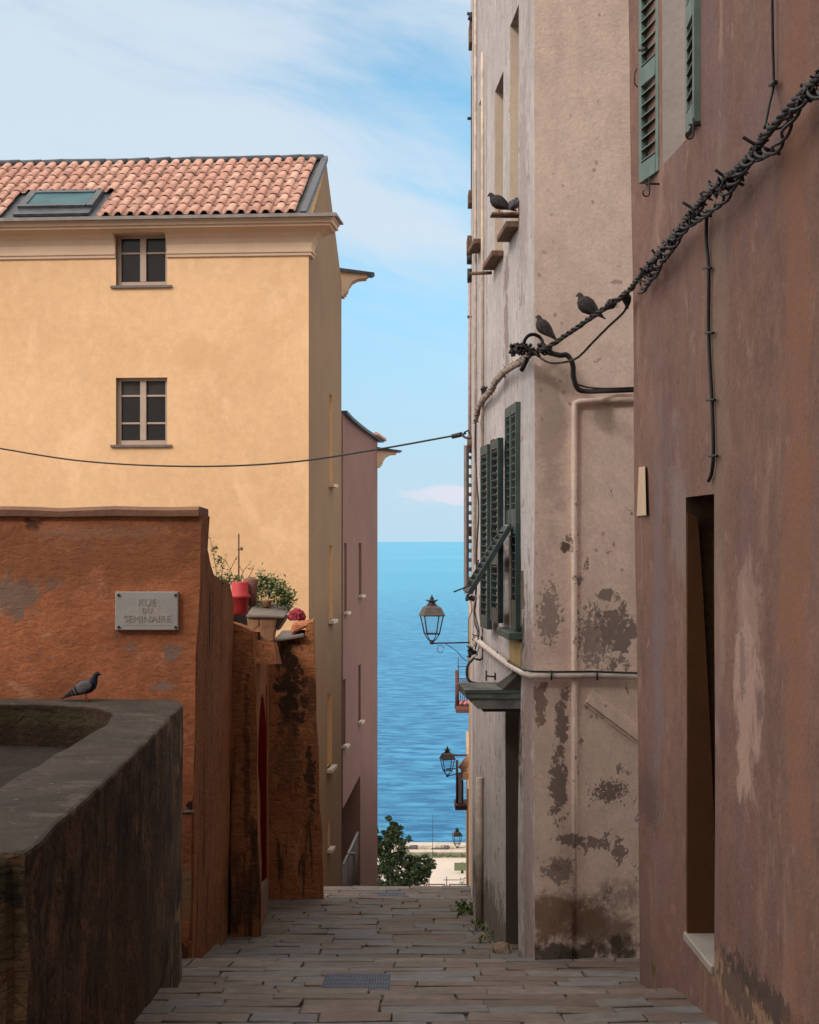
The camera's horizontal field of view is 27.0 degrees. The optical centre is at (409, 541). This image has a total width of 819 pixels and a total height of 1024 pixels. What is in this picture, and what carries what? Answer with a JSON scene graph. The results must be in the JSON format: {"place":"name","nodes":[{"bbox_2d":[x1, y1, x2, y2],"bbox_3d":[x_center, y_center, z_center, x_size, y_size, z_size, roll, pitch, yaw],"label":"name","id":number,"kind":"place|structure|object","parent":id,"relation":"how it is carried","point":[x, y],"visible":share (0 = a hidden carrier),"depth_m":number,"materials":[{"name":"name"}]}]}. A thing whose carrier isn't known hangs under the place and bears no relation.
{"place":"outdoors","nodes":[
{"label":"outdoors","id":0,"kind":"place"},
{"bbox_2d":[0,746,67,787],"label":"gravel bed","id":1,"kind":"object","parent":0,"point":[16,761],"depth_m":9.42,"materials":[{"name":"grey gravel"}]},
{"bbox_2d":[0,0,470,541],"label":"sky","id":2,"kind":"structure","parent":0,"point":[381,89],"materials":[{"name":"blue"}]},
{"bbox_2d":[233,606,251,625],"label":"garden terrace","id":3,"kind":"structure","parent":0,"point":[241,619],"depth_m":15.23,"materials":[{"name":"grey stone"}]},
{"bbox_2d":[378,857,465,886],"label":"esplanade","id":4,"kind":"structure","parent":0,"point":[442,871],"depth_m":102.69,"materials":[{"name":"concrete"}]},
{"bbox_2d":[408,845,417,848],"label":"boulder","id":5,"kind":"object","parent":4,"relation":"on","point":[412,846],"visible":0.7,"depth_m":110.03,"materials":[{"name":"grey stone"}]},
{"bbox_2d":[383,845,465,848],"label":"rubble","id":6,"kind":"object","parent":4,"relation":"on","point":[430,847],"visible":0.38,"depth_m":110.10,"materials":[{"name":"beige stone"}]},
{"bbox_2d":[395,852,465,857],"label":"ground cover","id":7,"kind":"object","parent":4,"relation":"on","point":[452,856],"visible":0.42,"depth_m":107.88,"materials":[{"name":"green plant"}]},
{"bbox_2d":[432,815,432,854],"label":"pole","id":8,"kind":"object","parent":4,"relation":"on","point":[432,834],"visible":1,"depth_m":107.99,"materials":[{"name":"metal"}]},
{"bbox_2d":[421,884,465,885],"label":"railing","id":9,"kind":"object","parent":4,"relation":"on","point":[442,884],"visible":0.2,"depth_m":95.47,"materials":[{"name":"metal"}]},
{"bbox_2d":[454,862,465,872],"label":"notice board","id":10,"kind":"object","parent":4,"relation":"on","point":[461,866],"visible":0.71,"depth_m":102.69,"materials":[{"name":"metal"}]},
{"bbox_2d":[378,542,470,841],"bbox_3d":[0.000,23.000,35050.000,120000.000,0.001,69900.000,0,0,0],"label":"sea","id":11,"kind":"structure","parent":0,"point":[422,724],"depth_m":268.23,"materials":[{"name":"liquid"}]},
{"bbox_2d":[134,886,717,1023],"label":"paving","id":12,"kind":"structure","parent":0,"point":[512,987],"depth_m":10.12,"materials":[{"name":"stone"}]},
{"bbox_2d":[0,699,182,1023],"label":"stone parapet","id":13,"kind":"structure","parent":12,"relation":"on","point":[90,870],"depth_m":7.05,"materials":[{"name":"stone"}]},
{"bbox_2d":[61,672,100,700],"bbox_3d":[-1.961,0.866,10.200,0.248,0.173,0.100,0,0,0],"label":"pigeon","id":14,"kind":"object","parent":13,"relation":"on","point":[84,687],"visible":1,"depth_m":10.17,"materials":[{"name":"metal"}]},
{"bbox_2d":[0,506,323,958],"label":"orange wall","id":15,"kind":"structure","parent":12,"relation":"on","point":[245,695],"depth_m":11.04,"materials":[{"name":"paint"}]},
{"bbox_2d":[115,591,178,629],"bbox_3d":[-1.688,0.448,10.977,0.403,0.247,0.065,0,0,0],"label":"street sign","id":16,"kind":"object","parent":15,"relation":"attached to","point":[146,610],"visible":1,"depth_m":10.96,"materials":[{"name":"stone"}]},
{"bbox_2d":[208,534,229,584],"bbox_3d":[-1.397,0.149,12.584,0.181,0.399,0.103,0,0,37],"label":"creeper","id":17,"kind":"object","parent":15,"relation":"on","point":[222,565],"visible":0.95,"depth_m":12.58,"materials":[{"name":"green plant"}]},
{"bbox_2d":[215,568,243,587],"bbox_3d":[-1.489,0.322,13.919,0.291,0.213,0.189,0,0,0],"label":"shrub plant","id":18,"kind":"object","parent":15,"relation":"on","point":[237,577],"visible":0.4,"depth_m":13.91,"materials":[{"name":"green plant"}]},
{"bbox_2d":[223,554,253,580],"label":"bare twigs","id":19,"kind":"object","parent":15,"relation":"on","point":[239,566],"visible":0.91,"depth_m":13.99,"materials":[{"name":"brown plant"}]},
{"bbox_2d":[237,534,242,575],"bbox_3d":[-1.399,0.178,14.100,0.045,0.482,0.022,0,0,0],"label":"garden stake","id":20,"kind":"object","parent":15,"relation":"on","point":[239,548],"visible":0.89,"depth_m":14.09,"materials":[{"name":"wood"}]},
{"bbox_2d":[231,578,257,614],"bbox_3d":[-1.337,0.445,13.785,0.167,0.290,0.261,0,0,40],"label":"flower pot","id":21,"kind":"object","parent":15,"relation":"on","point":[244,593],"visible":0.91,"depth_m":13.70,"materials":[{"name":"red ceramic"}]},
{"bbox_2d":[258,685,266,881],"bbox_3d":[-1.329,2.223,15.085,0.031,1.785,1.370,0,0,0],"label":"door","id":22,"kind":"structure","parent":15,"relation":"in","point":[262,738],"depth_m":15.40,"materials":[{"name":"brown wood"}]},
{"bbox_2d":[246,603,290,640],"bbox_3d":[-1.199,0.690,14.645,0.365,0.320,0.450,0,0,0],"label":"planter","id":23,"kind":"object","parent":15,"relation":"on","point":[270,621],"visible":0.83,"depth_m":14.45,"materials":[{"name":"ceramic"}]},
{"bbox_2d":[260,600,271,606],"bbox_3d":[-1.233,0.538,14.700,0.107,0.060,0.110,0,0,0],"label":"plant dish","id":24,"kind":"object","parent":23,"relation":"on","point":[265,602],"visible":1,"depth_m":14.66,"materials":[{"name":"ceramic"}]},
{"bbox_2d":[249,563,297,610],"bbox_3d":[-1.216,0.396,14.700,0.534,0.434,0.258,0,0,0],"label":"leafy plant","id":25,"kind":"object","parent":23,"relation":"on","point":[286,594],"visible":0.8,"depth_m":14.67,"materials":[{"name":"green plant"}]},
{"bbox_2d":[288,608,305,620],"bbox_3d":[-1.033,0.666,15.600,0.175,0.119,0.232,0,0,0],"label":"crumpled cloth","id":26,"kind":"object","parent":15,"relation":"on","point":[298,614],"visible":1,"depth_m":15.53,"materials":[{"name":"pink fabric"}]},
{"bbox_2d":[321,973,390,989],"bbox_3d":[-0.306,2.562,9.850,0.390,0.128,0.800,0,0,0],"label":"drain cover","id":27,"kind":"object","parent":12,"relation":"on","point":[375,981],"visible":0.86,"depth_m":9.92,"materials":[{"name":"metal"}]},
{"bbox_2d":[377,892,404,896],"bbox_3d":[-0.191,3.683,17.550,0.287,0.141,1.100,0,0,0],"label":"drain cover","id":28,"kind":"object","parent":12,"relation":"on","point":[396,894],"visible":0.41,"depth_m":17.88,"materials":[{"name":"metal"}]},
{"bbox_2d":[455,899,472,915],"bbox_3d":[0.513,3.269,15.196,0.250,0.136,0.519,0,0,0],"label":"weed","id":29,"kind":"object","parent":12,"relation":"on","point":[463,907],"visible":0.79,"depth_m":15.18,"materials":[{"name":"green plant"}]},
{"bbox_2d":[470,919,489,935],"bbox_3d":[0.590,3.155,13.908,0.208,0.085,0.535,0,0,0],"label":"weed","id":30,"kind":"object","parent":12,"relation":"on","point":[481,926],"visible":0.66,"depth_m":13.98,"materials":[{"name":"green plant"}]},
{"bbox_2d":[477,932,489,938],"bbox_3d":[0.583,3.133,13.488,0.105,0.066,0.203,0,0,0],"label":"rubble stone","id":31,"kind":"object","parent":12,"relation":"on","point":[483,933],"visible":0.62,"depth_m":13.46,"materials":[{"name":"beige stone"}]},
{"bbox_2d":[478,927,493,942],"bbox_3d":[0.610,3.089,13.313,0.149,0.104,0.460,0,0,6],"label":"weed","id":32,"kind":"object","parent":12,"relation":"on","point":[481,937],"visible":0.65,"depth_m":13.32,"materials":[{"name":"green plant"}]},
{"bbox_2d":[492,942,509,953],"bbox_3d":[0.651,2.904,12.140,0.129,0.102,0.320,0,0,0],"label":"rubble stone","id":33,"kind":"object","parent":12,"relation":"on","point":[500,947],"visible":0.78,"depth_m":12.04,"materials":[{"name":"beige stone"}]},
{"bbox_2d":[391,842,465,856],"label":"sea wall","id":34,"kind":"structure","parent":0,"point":[418,852],"depth_m":109.05,"materials":[{"name":"beige concrete"}]},
{"bbox_3d":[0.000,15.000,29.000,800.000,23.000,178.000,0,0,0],"label":"ground","id":35,"kind":"structure","parent":0,"visible":0},
{"bbox_2d":[0,154,343,885],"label":"yellow house","id":36,"kind":"structure","parent":35,"relation":"on","point":[154,312],"depth_m":30.30,"materials":[{"name":"paint"}]},
{"bbox_2d":[110,235,171,288],"bbox_3d":[-4.746,-4.962,30.319,1.103,0.953,0.250,0,0,5],"label":"window","id":37,"kind":"structure","parent":36,"relation":"in","point":[142,260],"depth_m":30.42,"materials":[{"name":"white glass"}]},
{"bbox_2d":[110,378,171,446],"bbox_3d":[-4.746,-2.282,30.319,1.103,1.236,0.250,0,0,5],"label":"window","id":38,"kind":"structure","parent":36,"relation":"in","point":[142,402],"depth_m":30.42,"materials":[{"name":"white glass"}]},
{"bbox_2d":[327,846,334,852],"bbox_3d":[-1.521,5.899,32.648,0.150,0.060,0.467,0,0,5],"label":"window sill","id":39,"kind":"structure","parent":36,"relation":"in","point":[331,849],"depth_m":32.58,"materials":[{"name":"beige stone"}]},
{"bbox_2d":[327,764,336,772],"bbox_3d":[-1.511,4.369,32.767,0.150,0.060,0.819,0,0,5],"label":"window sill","id":40,"kind":"structure","parent":36,"relation":"in","point":[331,768],"depth_m":32.71,"materials":[{"name":"beige stone"}]},
{"bbox_2d":[329,484,337,487],"bbox_3d":[-1.493,-1.072,32.970,0.150,0.060,0.651,0,0,5],"label":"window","id":41,"kind":"structure","parent":36,"relation":"in","point":[330,485],"depth_m":32.73,"materials":[{"name":"beige stone"}]},
{"bbox_2d":[329,619,337,623],"bbox_3d":[-1.493,1.548,32.970,0.150,0.060,0.651,0,0,5],"label":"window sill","id":42,"kind":"structure","parent":36,"relation":"in","point":[332,621],"depth_m":32.66,"materials":[{"name":"white stone"}]},
{"bbox_2d":[340,268,374,298],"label":"narrow house","id":43,"kind":"structure","parent":35,"relation":"on","point":[350,278],"depth_m":34.70,"materials":[{"name":"paint"}]},
{"bbox_2d":[341,411,401,886],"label":"pink house","id":44,"kind":"structure","parent":35,"relation":"on","point":[359,669],"depth_m":42.84,"materials":[{"name":"paint"}]},
{"bbox_2d":[341,743,349,747],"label":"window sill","id":45,"kind":"structure","parent":44,"relation":"in","point":[346,745],"depth_m":40.04,"materials":[{"name":"beige stone"}]},
{"bbox_2d":[446,732,468,885],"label":"house","id":46,"kind":"structure","parent":35,"relation":"on","point":[460,803],"depth_m":42.87,"materials":[{"name":"beige paint"}]},
{"bbox_2d":[439,746,467,776],"bbox_3d":[1.015,5.034,39.031,0.620,0.719,0.321,0,0,-12],"label":"street lamp","id":47,"kind":"object","parent":46,"relation":"attached to","point":[447,754],"visible":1,"depth_m":38.92,"materials":[{"name":"metal"}]},
{"bbox_2d":[452,828,462,847],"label":"street lamp","id":48,"kind":"object","parent":46,"relation":"attached to","point":[456,833],"visible":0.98,"depth_m":51.93,"materials":[{"name":"metal"}]},
{"bbox_2d":[455,595,470,885],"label":"ochre house","id":49,"kind":"structure","parent":35,"relation":"on","point":[461,707],"depth_m":23.80,"materials":[{"name":"paint"}]},
{"bbox_2d":[419,595,468,660],"bbox_3d":[0.503,1.220,24.040,0.700,0.945,0.316,0,0,-12],"label":"street lamp","id":50,"kind":"object","parent":49,"relation":"attached to","point":[431,608],"visible":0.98,"depth_m":23.93,"materials":[{"name":"metal"}]},
{"bbox_2d":[464,0,473,900],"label":"streetside house","id":51,"kind":"structure","parent":35,"relation":"on","point":[468,529],"depth_m":16.98,"materials":[{"name":"white paint"}]},
{"bbox_2d":[0,430,470,466],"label":"overhead wire","id":52,"kind":"object","parent":51,"relation":"attached to","point":[457,435],"visible":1,"depth_m":17.91,"materials":[{"name":"metal"}]},
{"bbox_2d":[453,0,639,959],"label":"white house","id":53,"kind":"structure","parent":35,"relation":"on","point":[550,693],"depth_m":11.08,"materials":[{"name":"paint"}]},
{"bbox_2d":[465,593,482,681],"bbox_3d":[0.543,0.815,14.267,0.156,0.770,0.171,0,0,0],"label":"wire tangle","id":54,"kind":"object","parent":53,"relation":"attached to","point":[470,650],"visible":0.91,"depth_m":14.20,"materials":[{"name":"black metal"}]},
{"bbox_2d":[468,239,480,253],"bbox_3d":[0.569,-2.478,14.335,0.110,0.045,0.490,0,0,-3],"label":"window sill","id":55,"kind":"structure","parent":53,"relation":"in","point":[475,247],"depth_m":14.26,"materials":[{"name":"stone"}]},
{"bbox_2d":[483,250,503,269],"bbox_3d":[0.644,-2.138,12.995,0.110,0.045,0.669,0,0,-3],"label":"window sill","id":56,"kind":"structure","parent":53,"relation":"in","point":[495,256],"depth_m":12.86,"materials":[{"name":"stone"}]},
{"bbox_2d":[487,192,516,211],"bbox_3d":[0.636,-2.329,11.755,0.203,0.153,0.109,0,0,0],"label":"pigeon","id":57,"kind":"object","parent":53,"relation":"on","point":[499,202],"visible":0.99,"depth_m":11.71,"materials":[{"name":"metal"}]},
{"bbox_2d":[497,221,518,241],"bbox_3d":[0.699,-2.178,12.010,0.110,0.045,0.583,0,0,-3],"label":"window sill","id":58,"kind":"structure","parent":53,"relation":"in","point":[508,230],"depth_m":11.91,"materials":[{"name":"stone"}]},
{"bbox_2d":[507,197,518,211],"bbox_3d":[0.712,-2.310,11.696,0.075,0.114,0.142,0,0,23],"label":"pigeon","id":59,"kind":"object","parent":53,"relation":"on","point":[513,204],"visible":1,"depth_m":11.68,"materials":[{"name":"metal"}]},
{"bbox_2d":[628,0,818,1023],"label":"brown house","id":60,"kind":"structure","parent":35,"relation":"on","point":[727,583],"depth_m":7.47,"materials":[{"name":"paint"}]},
{"bbox_2d":[637,466,645,515],"bbox_3d":[1.315,-0.285,9.675,0.022,0.283,0.470,0,0,-1],"label":"wall plate","id":61,"kind":"object","parent":60,"relation":"attached to","point":[641,504],"depth_m":9.60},
{"bbox_2d":[473,69,818,649],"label":"cable bundle","id":62,"kind":"object","parent":60,"relation":"attached to","point":[796,104],"visible":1,"depth_m":8.40,"materials":[{"name":"rubber"}]},
{"bbox_2d":[535,315,556,339],"bbox_3d":[0.848,-1.324,10.603,0.149,0.173,0.097,0,0,37],"label":"pigeon","id":63,"kind":"object","parent":62,"relation":"on","point":[543,327],"visible":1,"depth_m":10.57,"materials":[{"name":"metal"}]},
{"bbox_2d":[575,292,605,318],"bbox_3d":[1.074,-1.395,10.118,0.176,0.167,0.118,0,0,0],"label":"pigeon","id":64,"kind":"object","parent":62,"relation":"on","point":[586,305],"visible":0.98,"depth_m":10.07,"materials":[{"name":"metal"}]},
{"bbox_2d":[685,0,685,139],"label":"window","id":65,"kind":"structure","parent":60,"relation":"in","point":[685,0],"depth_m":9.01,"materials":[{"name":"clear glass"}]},
{"bbox_2d":[702,209,718,481],"bbox_3d":[1.371,-0.897,7.779,0.023,1.257,0.328,0,0,-1],"label":"wall cable","id":66,"kind":"object","parent":60,"relation":"attached to","point":[709,332],"depth_m":7.80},
{"bbox_2d":[763,0,777,128],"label":"thin wire","id":67,"kind":"object","parent":60,"relation":"attached to","point":[773,83],"visible":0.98,"depth_m":6.56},
{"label":"steps","id":68,"kind":"structure","parent":0,"visible":0},
{"bbox_2d":[378,815,437,887],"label":"tree","id":69,"kind":"object","parent":68,"relation":"on","point":[412,865],"visible":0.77,"depth_m":71.79,"materials":[{"name":"green plant"}]}
]}

